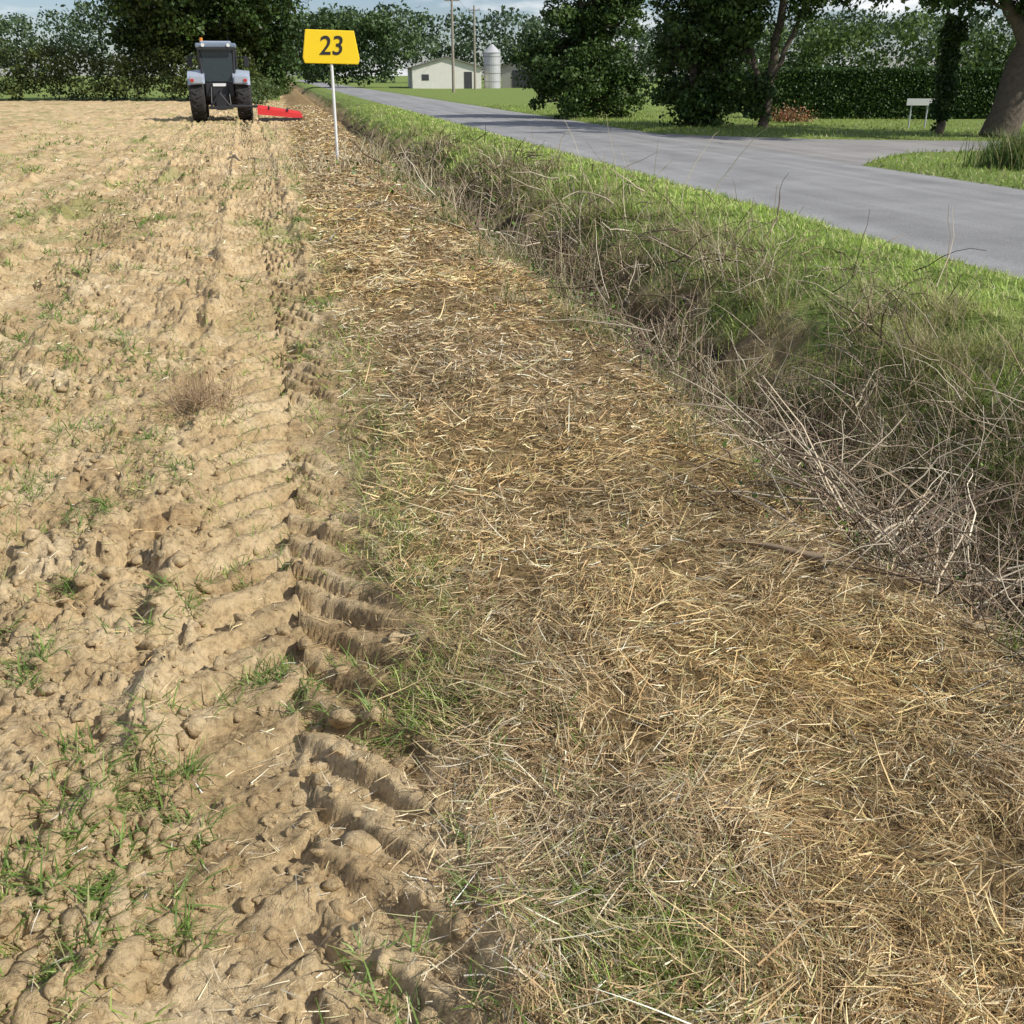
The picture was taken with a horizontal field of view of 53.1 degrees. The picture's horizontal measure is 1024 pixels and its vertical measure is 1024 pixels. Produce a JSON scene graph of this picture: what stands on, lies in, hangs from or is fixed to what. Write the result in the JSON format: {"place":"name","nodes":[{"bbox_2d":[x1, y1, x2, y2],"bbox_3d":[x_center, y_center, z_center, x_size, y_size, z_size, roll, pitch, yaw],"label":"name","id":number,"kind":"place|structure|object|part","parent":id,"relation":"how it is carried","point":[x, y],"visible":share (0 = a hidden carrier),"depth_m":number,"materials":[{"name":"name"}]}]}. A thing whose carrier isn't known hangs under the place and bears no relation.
{"place":"outdoors","nodes":[
{"label":"outdoors","id":0,"kind":"place"},
{"bbox_2d":[0,0,1018,75],"label":"sky","id":1,"kind":"structure","parent":0,"point":[31,8],"materials":[{"name":"white"}]},
{"bbox_2d":[0,76,1023,1023],"bbox_3d":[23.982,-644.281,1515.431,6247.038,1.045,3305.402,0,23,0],"label":"ground","id":2,"kind":"structure","parent":0,"point":[292,596],"depth_m":3.63,"materials":[{"name":"beige soil"}]},
{"bbox_2d":[0,36,266,101],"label":"hedgerow","id":3,"kind":"object","parent":2,"relation":"on","point":[20,72],"visible":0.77,"depth_m":67.91,"materials":[{"name":"green plant"}]},
{"bbox_2d":[120,355,270,430],"bbox_3d":[-1.615,-0.593,5.297,0.753,0.424,0.738,-14,27,-30],"label":"dead weed","id":4,"kind":"object","parent":2,"relation":"on","point":[205,397],"visible":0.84,"depth_m":5.26,"materials":[{"name":"brown plant"}]},
{"bbox_2d":[84,0,311,76],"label":"oak tree","id":5,"kind":"object","parent":2,"relation":"on","point":[247,24],"visible":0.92,"depth_m":67.15,"materials":[{"name":"green plant"}]},
{"bbox_2d":[187,34,252,120],"bbox_3d":[-11.148,-16.635,39.062,2.250,3.151,4.110,-5,24,-12],"label":"tractor","id":6,"kind":"object","parent":2,"relation":"on","point":[213,76],"visible":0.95,"depth_m":37.83,"materials":[{"name":"rubber"}]},
{"bbox_3d":[-10.841,-16.452,37.694,1.080,1.116,0.018,-5,24,-12],"label":"rear window","id":7,"kind":"part","parent":6,"relation":"part of","materials":[{"name":"grey glass"}]},
{"bbox_2d":[0,157,490,1023],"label":"soil clods","id":8,"kind":"object","parent":2,"relation":"on","point":[122,961],"visible":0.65,"depth_m":2.36,"materials":[{"name":"beige soil"}]},
{"bbox_2d":[209,93,302,120],"bbox_3d":[-9.510,-15.045,37.996,3.325,0.954,0.936,-5,24,-12],"label":"disc mower","id":9,"kind":"object","parent":2,"relation":"on","point":[285,114],"visible":0.97,"depth_m":37.82,"materials":[{"name":"red metal"}]},
{"bbox_2d":[250,73,293,104],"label":"hedge","id":10,"kind":"object","parent":2,"relation":"on","point":[267,90],"visible":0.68,"depth_m":63.07,"materials":[{"name":"green plant"}]},
{"bbox_2d":[243,41,305,95],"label":"field tree","id":11,"kind":"object","parent":2,"relation":"on","point":[279,73],"visible":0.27,"depth_m":76.76,"materials":[{"name":"green plant"}]},
{"bbox_2d":[0,116,577,1023],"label":"field stubble","id":12,"kind":"object","parent":2,"relation":"on","point":[230,630],"visible":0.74,"depth_m":2.72,"materials":[{"name":"beige plant"}]},
{"bbox_2d":[303,29,359,157],"bbox_3d":[-3.412,-7.915,19.608,1.060,2.400,0.083,-5,24,-11],"label":"number sign","id":13,"kind":"object","parent":2,"relation":"on","point":[331,47],"visible":0.98,"depth_m":19.24,"materials":[{"name":"yellow metal"}]},
{"bbox_2d":[281,6,483,87],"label":"roadside trees","id":14,"kind":"object","parent":2,"relation":"on","point":[382,29],"visible":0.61,"depth_m":135.06,"materials":[{"name":"green plant"}]},
{"bbox_2d":[405,56,483,88],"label":"farm barn","id":15,"kind":"structure","parent":2,"relation":"on","point":[435,74],"depth_m":130.62,"materials":[{"name":"white paint"}]},
{"bbox_2d":[444,0,458,92],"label":"utility pole","id":16,"kind":"object","parent":2,"relation":"on","point":[452,56],"visible":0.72,"depth_m":98.28,"materials":[{"name":"brown wood"}]},
{"bbox_2d":[468,5,479,88],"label":"utility pole","id":17,"kind":"object","parent":2,"relation":"on","point":[474,44],"visible":0.91,"depth_m":122.83,"materials":[{"name":"brown wood"}]},
{"bbox_2d":[483,44,500,87],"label":"grain silo","id":18,"kind":"object","parent":2,"relation":"on","point":[492,67],"visible":0.98,"depth_m":133.16,"materials":[{"name":"metal"}]},
{"bbox_2d":[0,0,1014,82],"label":"tree line","id":19,"kind":"object","parent":2,"relation":"on","point":[533,26],"visible":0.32,"depth_m":229.66,"materials":[{"name":"green plant"}]},
{"bbox_2d":[0,119,1019,1023],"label":"weed tufts","id":20,"kind":"object","parent":2,"relation":"on","point":[188,935],"visible":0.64,"depth_m":2.56,"materials":[{"name":"green plant"}]},
{"bbox_2d":[501,62,541,87],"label":"farm shed","id":21,"kind":"structure","parent":2,"relation":"on","point":[507,71],"depth_m":138.31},
{"bbox_2d":[503,0,655,119],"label":"bushy tree","id":22,"kind":"object","parent":2,"relation":"on","point":[576,58],"visible":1,"depth_m":38.70,"materials":[{"name":"green plant"}]},
{"bbox_2d":[226,116,961,535],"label":"dry stalks","id":23,"kind":"object","parent":2,"relation":"on","point":[344,164],"visible":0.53,"depth_m":13.75,"materials":[{"name":"beige plant"}]},
{"bbox_2d":[283,104,1023,1023],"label":"mown straw","id":24,"kind":"object","parent":2,"relation":"on","point":[909,970],"visible":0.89,"depth_m":2.62,"materials":[{"name":"beige plant"}]},
{"bbox_2d":[299,155,1023,634],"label":"bramble bush","id":25,"kind":"object","parent":2,"relation":"on","point":[681,367],"visible":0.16,"depth_m":6.16,"materials":[{"name":"brown plant"}]},
{"bbox_2d":[323,124,1023,748],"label":"dead brush","id":26,"kind":"object","parent":2,"relation":"on","point":[985,584],"visible":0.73,"depth_m":5.42,"materials":[{"name":"brown plant"}]},
{"bbox_2d":[346,104,1023,665],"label":"verge grass","id":27,"kind":"structure","parent":2,"relation":"on","point":[728,202],"depth_m":10.12,"materials":[{"name":"green plant"}]},
{"bbox_2d":[637,0,753,126],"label":"broadleaf tree","id":28,"kind":"object","parent":2,"relation":"on","point":[699,95],"visible":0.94,"depth_m":32.01,"materials":[{"name":"green plant"}]},
{"bbox_2d":[707,0,835,127],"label":"ash tree","id":29,"kind":"object","parent":2,"relation":"on","point":[750,31],"visible":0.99,"depth_m":31.22,"materials":[{"name":"green plant"}]},
{"bbox_2d":[657,394,932,588],"bbox_3d":[0.790,-0.222,4.476,0.576,0.171,2.593,-6,24,-13],"label":"fallen branch","id":30,"kind":"object","parent":2,"relation":"on","point":[816,556],"visible":0.64,"depth_m":3.45,"materials":[{"name":"brown wood"}]},
{"bbox_2d":[771,101,819,122],"bbox_3d":[9.841,-14.271,36.469,2.359,0.757,1.616,0,23,0],"label":"flower bed","id":31,"kind":"object","parent":2,"relation":"on","point":[791,116],"visible":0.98,"depth_m":36.45,"materials":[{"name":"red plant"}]},
{"bbox_2d":[675,4,1016,77],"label":"background trees","id":32,"kind":"object","parent":2,"relation":"on","point":[807,56],"visible":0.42,"depth_m":85.18,"materials":[{"name":"green plant"}]},
{"bbox_2d":[743,65,1004,118],"bbox_3d":[15.348,-16.428,40.238,12.548,2.106,1.446,0,23,0],"label":"trimmed hedge","id":33,"kind":"object","parent":2,"relation":"on","point":[837,92],"visible":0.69,"depth_m":39.74,"materials":[{"name":"green plant"}]},
{"bbox_2d":[906,99,931,128],"bbox_3d":[12.899,-12.620,32.493,0.840,0.920,0.095,2,23,5],"label":"roadside board","id":34,"kind":"object","parent":2,"relation":"on","point":[921,102],"visible":0.72,"depth_m":32.34,"materials":[{"name":"white paint"}]},
{"bbox_2d":[828,0,1023,137],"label":"oak tree","id":35,"kind":"object","parent":2,"relation":"on","point":[1007,110],"visible":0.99,"depth_m":27.30,"materials":[{"name":"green plant"}]},
{"bbox_2d":[928,12,973,133],"bbox_3d":[12.319,-12.396,29.022,0.980,3.291,0.842,-13,26,-28],"label":"ivy covered tree","id":36,"kind":"object","parent":2,"relation":"on","point":[953,35],"visible":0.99,"depth_m":28.82,"materials":[{"name":"green plant"}]},
{"bbox_2d":[297,80,1023,278],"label":"road","id":37,"kind":"structure","parent":0,"point":[913,208],"depth_m":15.71,"materials":[{"name":"grey asphalt"}]},
{"bbox_2d":[333,120,1023,626],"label":"dry grass","id":38,"kind":"structure","parent":0,"point":[769,310],"depth_m":7.17,"materials":[{"name":"brown plant"}]},
{"bbox_2d":[663,133,1006,164],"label":"side road","id":39,"kind":"structure","parent":0,"point":[859,152],"depth_m":24.43,"materials":[{"name":"grey asphalt"}]},
{"bbox_2d":[955,125,1023,171],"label":"tall grass","id":40,"kind":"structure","parent":0,"point":[1009,153],"depth_m":18.09,"materials":[{"name":"green plant"}]}
]}

